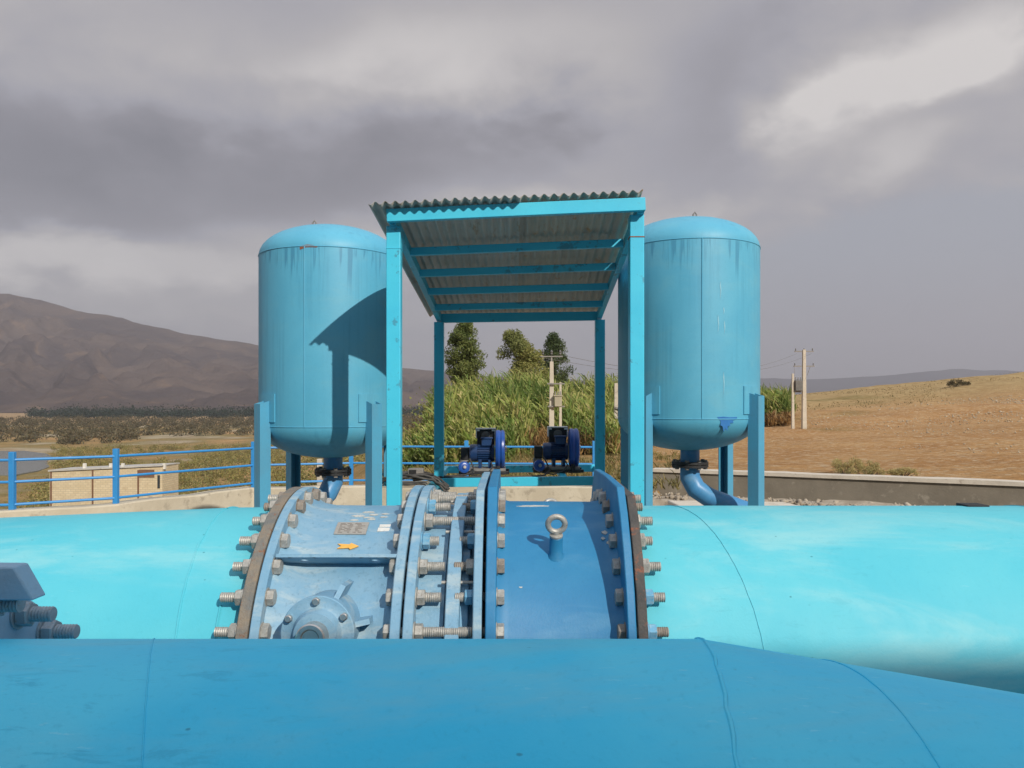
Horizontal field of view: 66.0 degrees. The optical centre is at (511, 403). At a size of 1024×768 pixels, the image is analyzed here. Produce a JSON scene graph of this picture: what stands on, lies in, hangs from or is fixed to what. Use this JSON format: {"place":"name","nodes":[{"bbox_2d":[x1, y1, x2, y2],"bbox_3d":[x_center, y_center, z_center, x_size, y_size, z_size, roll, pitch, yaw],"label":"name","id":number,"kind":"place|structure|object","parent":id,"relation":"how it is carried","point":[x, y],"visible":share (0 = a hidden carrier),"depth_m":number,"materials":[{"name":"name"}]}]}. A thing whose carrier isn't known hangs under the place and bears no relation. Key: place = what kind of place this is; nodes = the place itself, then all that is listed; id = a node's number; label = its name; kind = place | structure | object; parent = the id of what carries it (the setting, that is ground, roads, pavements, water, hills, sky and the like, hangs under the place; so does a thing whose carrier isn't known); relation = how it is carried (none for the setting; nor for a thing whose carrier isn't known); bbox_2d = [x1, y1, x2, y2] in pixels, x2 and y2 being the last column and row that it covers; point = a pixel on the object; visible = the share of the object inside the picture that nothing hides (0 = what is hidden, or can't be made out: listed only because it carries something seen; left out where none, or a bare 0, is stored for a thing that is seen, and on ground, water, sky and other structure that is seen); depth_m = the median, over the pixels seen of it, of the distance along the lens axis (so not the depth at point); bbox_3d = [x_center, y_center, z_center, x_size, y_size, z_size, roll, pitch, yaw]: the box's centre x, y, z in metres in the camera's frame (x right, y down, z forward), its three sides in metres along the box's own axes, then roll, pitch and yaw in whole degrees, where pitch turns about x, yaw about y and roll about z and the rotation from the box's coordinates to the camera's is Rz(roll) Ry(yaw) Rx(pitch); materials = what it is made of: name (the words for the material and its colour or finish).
{"place":"outdoors","nodes":[
{"label":"outdoors","id":0,"kind":"place"},
{"bbox_2d":[0,451,52,475],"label":"river","id":1,"kind":"structure","parent":0,"point":[24,467],"depth_m":237.06,"materials":[{"name":"grey liquid"}]},
{"bbox_2d":[0,294,617,412],"bbox_3d":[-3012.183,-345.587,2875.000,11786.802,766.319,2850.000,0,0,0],"label":"hills","id":2,"kind":"structure","parent":0,"point":[52,355],"depth_m":2397.98,"materials":[{"name":"soil"}]},
{"bbox_2d":[0,372,1023,508],"bbox_3d":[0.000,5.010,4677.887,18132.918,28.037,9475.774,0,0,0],"label":"ground","id":3,"kind":"structure","parent":0,"point":[818,448],"depth_m":62.39,"materials":[{"name":"soil"}]},
{"bbox_2d":[1,496,53,507],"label":"grass","id":4,"kind":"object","parent":3,"relation":"on","point":[25,506],"visible":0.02,"depth_m":50.03,"materials":[{"name":"green plant"}]},
{"bbox_2d":[48,463,179,505],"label":"brick hut","id":5,"kind":"object","parent":3,"relation":"on","point":[82,489],"visible":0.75,"depth_m":54.00,"materials":[{"name":"beige brick"}]},
{"bbox_2d":[157,475,159,487],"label":"window","id":6,"kind":"structure","parent":5,"relation":"in","point":[158,476],"depth_m":53.97,"materials":[{"name":"grey glass"}]},
{"bbox_2d":[0,412,424,444],"bbox_3d":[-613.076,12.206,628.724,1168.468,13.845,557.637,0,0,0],"label":"brown scrub","id":7,"kind":"object","parent":3,"relation":"on","point":[74,435],"visible":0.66,"depth_m":514.84,"materials":[{"name":"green plant"}]},
{"bbox_2d":[17,409,424,507],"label":"river shrubs","id":8,"kind":"object","parent":3,"relation":"on","point":[239,478],"visible":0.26,"depth_m":204.76,"materials":[{"name":"green plant"}]},
{"bbox_2d":[25,402,428,417],"bbox_3d":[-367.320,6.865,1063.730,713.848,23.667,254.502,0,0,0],"label":"trees","id":9,"kind":"object","parent":3,"relation":"on","point":[109,412],"visible":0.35,"depth_m":1008.42,"materials":[{"name":"green plant"}]},
{"bbox_2d":[317,459,321,484],"bbox_3d":[-3.330,1.475,13.640,0.080,1.050,0.080,0,0,0],"label":"marker post","id":10,"kind":"object","parent":3,"relation":"on","point":[320,477],"visible":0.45,"depth_m":13.60,"materials":[{"name":"concrete"}]},
{"bbox_2d":[444,323,487,386],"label":"tree","id":11,"kind":"object","parent":3,"relation":"on","point":[466,361],"visible":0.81,"depth_m":67.43,"materials":[{"name":"green plant"}]},
{"bbox_2d":[407,377,613,428],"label":"bank scrub","id":12,"kind":"object","parent":3,"relation":"on","point":[415,414],"visible":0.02,"depth_m":48.02,"materials":[{"name":"green plant"}]},
{"bbox_2d":[402,365,620,468],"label":"reeds","id":13,"kind":"object","parent":3,"relation":"on","point":[492,403],"visible":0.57,"depth_m":34.98,"materials":[{"name":"green plant"}]},
{"bbox_2d":[496,328,557,386],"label":"tree","id":14,"kind":"object","parent":3,"relation":"on","point":[525,355],"visible":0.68,"depth_m":65.12,"materials":[{"name":"green plant"}]},
{"bbox_2d":[382,449,680,489],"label":"dry grass","id":15,"kind":"structure","parent":3,"relation":"on","point":[608,466],"depth_m":20.45,"materials":[{"name":"brown plant"}]},
{"bbox_2d":[540,350,564,425],"bbox_3d":[1.588,0.150,30.957,0.940,4.567,0.314,0,0,0],"label":"utility pole","id":16,"kind":"object","parent":3,"relation":"on","point":[551,383],"visible":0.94,"depth_m":30.92,"materials":[{"name":"concrete"}]},
{"bbox_2d":[553,391,562,406],"bbox_3d":[1.801,-0.195,30.805,0.350,0.600,0.270,0,0,0],"label":"transformer","id":17,"kind":"object","parent":16,"relation":"attached to","point":[557,400],"visible":1,"depth_m":30.70,"materials":[{"name":"beige paint"}]},
{"bbox_2d":[541,354,809,369],"bbox_3d":[12.677,-2.842,47.500,1.012,2.518,40.374,0,0,34],"label":"overhead wire","id":18,"kind":"object","parent":16,"relation":"attached to","point":[617,369],"visible":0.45,"depth_m":34.36,"materials":[{"name":"grey paint"}]},
{"bbox_2d":[539,331,576,385],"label":"tree","id":19,"kind":"object","parent":3,"relation":"on","point":[554,343],"visible":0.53,"depth_m":73.50,"materials":[{"name":"green plant"}]},
{"bbox_2d":[559,382,561,425],"bbox_3d":[1.916,0.794,31.200,0.135,3.298,0.135,0,0,0],"label":"utility pole","id":20,"kind":"object","parent":3,"relation":"on","point":[560,409],"visible":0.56,"depth_m":31.15,"materials":[{"name":"concrete"}]},
{"bbox_2d":[516,422,620,455],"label":"dry reeds","id":21,"kind":"object","parent":3,"relation":"on","point":[540,440],"visible":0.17,"depth_m":34.23,"materials":[{"name":"brown plant"}]},
{"bbox_2d":[614,383,617,418],"bbox_3d":[5.489,0.922,39.940,0.680,3.955,0.380,0,0,0],"label":"utility pole","id":22,"kind":"object","parent":3,"relation":"on","point":[616,398],"visible":0.27,"depth_m":39.91,"materials":[{"name":"concrete"}]},
{"bbox_2d":[760,383,796,414],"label":"corn stand","id":23,"kind":"object","parent":3,"relation":"on","point":[778,400],"visible":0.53,"depth_m":70.65,"materials":[{"name":"green plant"}]},
{"bbox_2d":[764,409,795,425],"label":"dry stems","id":24,"kind":"object","parent":3,"relation":"on","point":[784,417],"visible":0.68,"depth_m":68.42,"materials":[{"name":"brown plant"}]},
{"bbox_2d":[791,374,794,428],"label":"utility pole","id":25,"kind":"object","parent":3,"relation":"on","point":[792,408],"visible":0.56,"depth_m":63.91,"materials":[{"name":"concrete"}]},
{"bbox_2d":[793,348,814,428],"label":"utility pole","id":26,"kind":"object","parent":3,"relation":"on","point":[804,410],"visible":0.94,"depth_m":63.87,"materials":[{"name":"concrete"}]},
{"bbox_2d":[794,377,802,391],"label":"transformer","id":27,"kind":"object","parent":26,"relation":"attached to","point":[798,385],"visible":1,"depth_m":63.70,"materials":[{"name":"grey paint"}]},
{"bbox_2d":[831,457,865,473],"bbox_3d":[7.456,1.392,17.514,0.860,0.480,0.664,0,0,0],"label":"shrub","id":28,"kind":"object","parent":3,"relation":"on","point":[838,463],"visible":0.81,"depth_m":17.45,"materials":[{"name":"beige plant"}]},
{"bbox_2d":[848,460,886,474],"bbox_3d":[7.516,1.381,16.591,0.757,0.430,0.474,0,0,-18],"label":"shrub","id":29,"kind":"object","parent":3,"relation":"on","point":[871,469],"visible":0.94,"depth_m":16.57,"materials":[{"name":"beige plant"}]},
{"bbox_2d":[887,466,919,475],"bbox_3d":[7.958,1.412,16.016,0.679,0.313,0.459,0,0,0],"label":"shrub","id":30,"kind":"object","parent":3,"relation":"on","point":[898,471],"visible":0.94,"depth_m":15.94,"materials":[{"name":"beige plant"}]},
{"bbox_2d":[795,372,1021,410],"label":"dry tufts","id":31,"kind":"object","parent":3,"relation":"on","point":[890,395],"visible":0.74,"depth_m":99.01,"materials":[{"name":"beige plant"}]},
{"bbox_2d":[800,395,1023,453],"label":"field stones","id":32,"kind":"object","parent":3,"relation":"on","point":[978,412],"visible":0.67,"depth_m":65.19,"materials":[{"name":"stone"}]},
{"bbox_2d":[946,379,970,386],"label":"shrub","id":33,"kind":"object","parent":3,"relation":"on","point":[952,383],"visible":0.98,"depth_m":104.08,"materials":[{"name":"green plant"}]},
{"bbox_2d":[0,0,1023,380],"label":"sky","id":34,"kind":"structure","parent":0,"point":[871,151],"materials":[{"name":"grey"}]},
{"bbox_2d":[667,500,797,505],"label":"concrete slab","id":35,"kind":"structure","parent":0,"point":[682,503],"depth_m":12.28,"materials":[{"name":"beige concrete"}]},
{"bbox_2d":[653,495,911,505],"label":"earth bank","id":36,"kind":"structure","parent":0,"point":[659,502],"depth_m":13.34,"materials":[{"name":"soil"}]},
{"bbox_2d":[653,491,945,505],"bbox_3d":[6.041,1.730,12.767,8.403,0.268,0.857,0,0,27],"label":"rubble","id":37,"kind":"object","parent":36,"relation":"on","point":[656,494],"visible":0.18,"depth_m":13.41,"materials":[{"name":"stone"}]},
{"bbox_2d":[760,369,1020,394],"bbox_3d":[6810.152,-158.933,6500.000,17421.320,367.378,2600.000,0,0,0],"label":"hills","id":38,"kind":"structure","parent":0,"point":[820,385],"depth_m":6615.67,"materials":[{"name":"soil"}]},
{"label":"pit floor","id":39,"kind":"structure","parent":0,"visible":0},
{"bbox_2d":[0,485,591,517],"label":"concrete wall","id":40,"kind":"structure","parent":39,"relation":"on","point":[244,496],"depth_m":11.86,"materials":[{"name":"beige concrete"}]},
{"bbox_2d":[0,441,594,509],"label":"railing","id":41,"kind":"object","parent":40,"relation":"on","point":[12,481],"visible":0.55,"depth_m":10.68,"materials":[{"name":"metal"}]},
{"bbox_2d":[254,220,385,506],"bbox_3d":[-1.766,0.133,6.894,1.493,3.634,1.883,0,0,0],"label":"pressure tank","id":42,"kind":"object","parent":39,"relation":"on","point":[321,340],"visible":0.86,"depth_m":6.66,"materials":[{"name":"metal"}]},
{"bbox_2d":[382,481,429,505],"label":"concrete block","id":43,"kind":"structure","parent":39,"relation":"on","point":[407,486],"depth_m":7.55,"materials":[{"name":"beige concrete"}]},
{"bbox_2d":[382,471,449,491],"bbox_3d":[-0.972,0.789,7.816,0.704,0.230,0.512,0,0,0],"label":"cable bundle","id":44,"kind":"object","parent":43,"relation":"on","point":[443,485],"visible":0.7,"depth_m":7.66,"materials":[{"name":"black rubber"}]},
{"bbox_2d":[408,468,423,473],"bbox_3d":[-0.955,0.670,7.836,0.150,0.060,0.128,0,0,0],"label":"junction box","id":45,"kind":"object","parent":44,"relation":"on","point":[415,470],"visible":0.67,"depth_m":7.78,"materials":[{"name":"grey metal"}]},
{"bbox_2d":[413,470,550,480],"bbox_3d":[-0.317,0.754,8.458,1.562,0.065,0.575,0,0,-14],"label":"power cable","id":46,"kind":"object","parent":43,"relation":"on","point":[463,475],"visible":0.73,"depth_m":8.26,"materials":[{"name":"black rubber"}]},
{"bbox_2d":[368,189,645,505],"bbox_3d":[0.052,0.234,7.487,2.075,3.431,4.205,0,0,0],"label":"pump canopy","id":47,"kind":"object","parent":39,"relation":"on","point":[535,258],"visible":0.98,"depth_m":6.17,"materials":[{"name":"metal"}]},
{"bbox_2d":[458,428,508,475],"bbox_3d":[-0.312,0.538,8.913,0.562,0.520,0.593,0,0,0],"label":"motor pump","id":48,"kind":"object","parent":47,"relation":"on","point":[489,447],"visible":0.92,"depth_m":8.81,"materials":[{"name":"blue metal"}]},
{"bbox_2d":[532,426,583,474],"bbox_3d":[0.515,0.520,8.913,0.562,0.520,0.593,0,0,0],"label":"motor pump","id":49,"kind":"object","parent":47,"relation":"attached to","point":[556,447],"visible":0.98,"depth_m":8.81,"materials":[{"name":"blue metal"}]},
{"bbox_2d":[618,212,763,505],"bbox_3d":[1.841,0.095,7.200,1.744,3.709,1.275,0,0,0],"label":"pressure tank","id":50,"kind":"object","parent":39,"relation":"on","point":[701,332],"visible":0.87,"depth_m":6.66,"materials":[{"name":"metal"}]},
{"bbox_2d":[653,468,1023,505],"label":"concrete wall","id":51,"kind":"structure","parent":39,"relation":"on","point":[931,491],"depth_m":13.82,"materials":[{"name":"grey concrete"}]},
{"bbox_3d":[-0.620,1.665,3.240,0.320,0.569,1.100,0,0,0],"label":"pipe saddle","id":52,"kind":"object","parent":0,"visible":0},
{"bbox_2d":[214,485,424,638],"bbox_3d":[-0.683,1.058,3.200,0.624,1.440,1.521,0,0,0],"label":"butterfly valve","id":53,"kind":"object","parent":52,"relation":"on","point":[324,573],"visible":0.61,"depth_m":2.77,"materials":[{"name":"paint"}]},
{"bbox_2d":[382,472,505,638],"bbox_3d":[-0.228,1.041,3.240,0.403,1.474,1.440,0,0,0],"label":"dismantling joint","id":54,"kind":"object","parent":53,"relation":"attached to","point":[443,595],"visible":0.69,"depth_m":2.75,"materials":[{"name":"paint"}]},
{"bbox_3d":[-1.700,1.678,3.195,0.320,0.544,1.100,0,0,0],"label":"pipe saddle","id":55,"kind":"object","parent":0,"visible":0},
{"bbox_2d":[0,487,302,638],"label":"water pipe","id":56,"kind":"object","parent":55,"relation":"on","point":[168,574],"visible":0.32,"depth_m":2.82,"materials":[{"name":"metal"}]},
{"bbox_3d":[1.500,1.663,3.240,0.320,0.574,1.100,0,0,0],"label":"pipe saddle","id":57,"kind":"object","parent":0,"visible":0},
{"bbox_2d":[620,483,1023,693],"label":"water pipe","id":58,"kind":"object","parent":57,"relation":"on","point":[935,592],"visible":0.41,"depth_m":2.77,"materials":[{"name":"metal"}]},
{"bbox_2d":[482,469,668,638],"bbox_3d":[0.213,1.032,3.240,0.627,1.477,1.432,0,0,0],"label":"spool pipe","id":59,"kind":"object","parent":58,"relation":"attached to","point":[568,574],"visible":0.63,"depth_m":2.76,"materials":[{"name":"metal"}]},
{"bbox_3d":[-0.300,1.654,1.450,0.320,0.592,1.100,0,0,0],"label":"pipe saddle","id":60,"kind":"object","parent":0,"visible":0},
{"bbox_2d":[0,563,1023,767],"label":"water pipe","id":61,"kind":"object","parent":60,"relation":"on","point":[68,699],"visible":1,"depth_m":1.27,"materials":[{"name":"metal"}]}
]}

